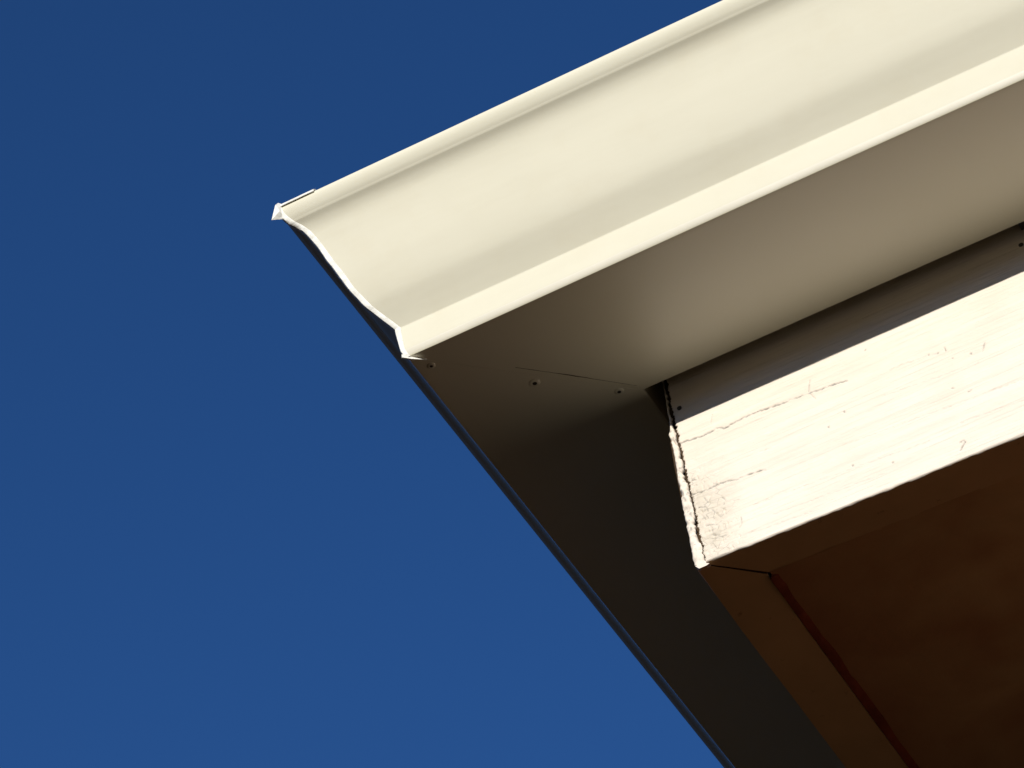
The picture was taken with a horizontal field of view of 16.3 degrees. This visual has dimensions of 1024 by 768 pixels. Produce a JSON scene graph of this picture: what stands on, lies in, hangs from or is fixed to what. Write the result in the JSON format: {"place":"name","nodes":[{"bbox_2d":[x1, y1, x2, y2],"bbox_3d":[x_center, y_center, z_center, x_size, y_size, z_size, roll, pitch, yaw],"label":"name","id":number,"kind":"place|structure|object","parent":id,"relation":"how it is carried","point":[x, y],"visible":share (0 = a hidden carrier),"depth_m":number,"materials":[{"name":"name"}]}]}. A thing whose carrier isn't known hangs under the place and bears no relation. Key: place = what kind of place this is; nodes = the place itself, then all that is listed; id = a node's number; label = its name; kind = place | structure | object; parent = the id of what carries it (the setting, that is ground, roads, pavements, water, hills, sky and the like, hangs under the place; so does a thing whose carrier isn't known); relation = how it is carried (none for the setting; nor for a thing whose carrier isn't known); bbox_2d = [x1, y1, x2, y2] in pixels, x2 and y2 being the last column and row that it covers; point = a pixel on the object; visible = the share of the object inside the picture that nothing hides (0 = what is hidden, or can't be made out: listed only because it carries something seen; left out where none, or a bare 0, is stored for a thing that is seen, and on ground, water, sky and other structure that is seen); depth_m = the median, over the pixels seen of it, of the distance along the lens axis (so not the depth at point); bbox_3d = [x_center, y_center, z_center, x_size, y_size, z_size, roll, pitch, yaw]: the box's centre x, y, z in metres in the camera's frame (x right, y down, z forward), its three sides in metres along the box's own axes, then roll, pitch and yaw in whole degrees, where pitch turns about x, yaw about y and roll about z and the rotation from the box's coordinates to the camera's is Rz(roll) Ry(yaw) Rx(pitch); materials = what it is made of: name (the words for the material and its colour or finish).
{"place":"outdoors","nodes":[
{"label":"outdoors","id":0,"kind":"place"},
{"bbox_2d":[0,0,723,767],"label":"sky","id":1,"kind":"structure","parent":0,"point":[236,531],"materials":[{"name":"blue"}]},
{"bbox_2d":[662,224,1023,767],"bbox_3d":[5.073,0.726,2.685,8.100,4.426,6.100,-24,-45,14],"label":"house","id":2,"kind":"structure","parent":0,"point":[850,475],"depth_m":2.10,"materials":[{"name":"beige paint"}]},
{"bbox_2d":[272,0,1023,767],"bbox_3d":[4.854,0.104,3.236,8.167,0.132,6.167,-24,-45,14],"label":"rain gutter","id":3,"kind":"object","parent":2,"relation":"attached to","point":[548,288],"visible":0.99,"depth_m":2.11,"materials":[{"name":"beige paint"}]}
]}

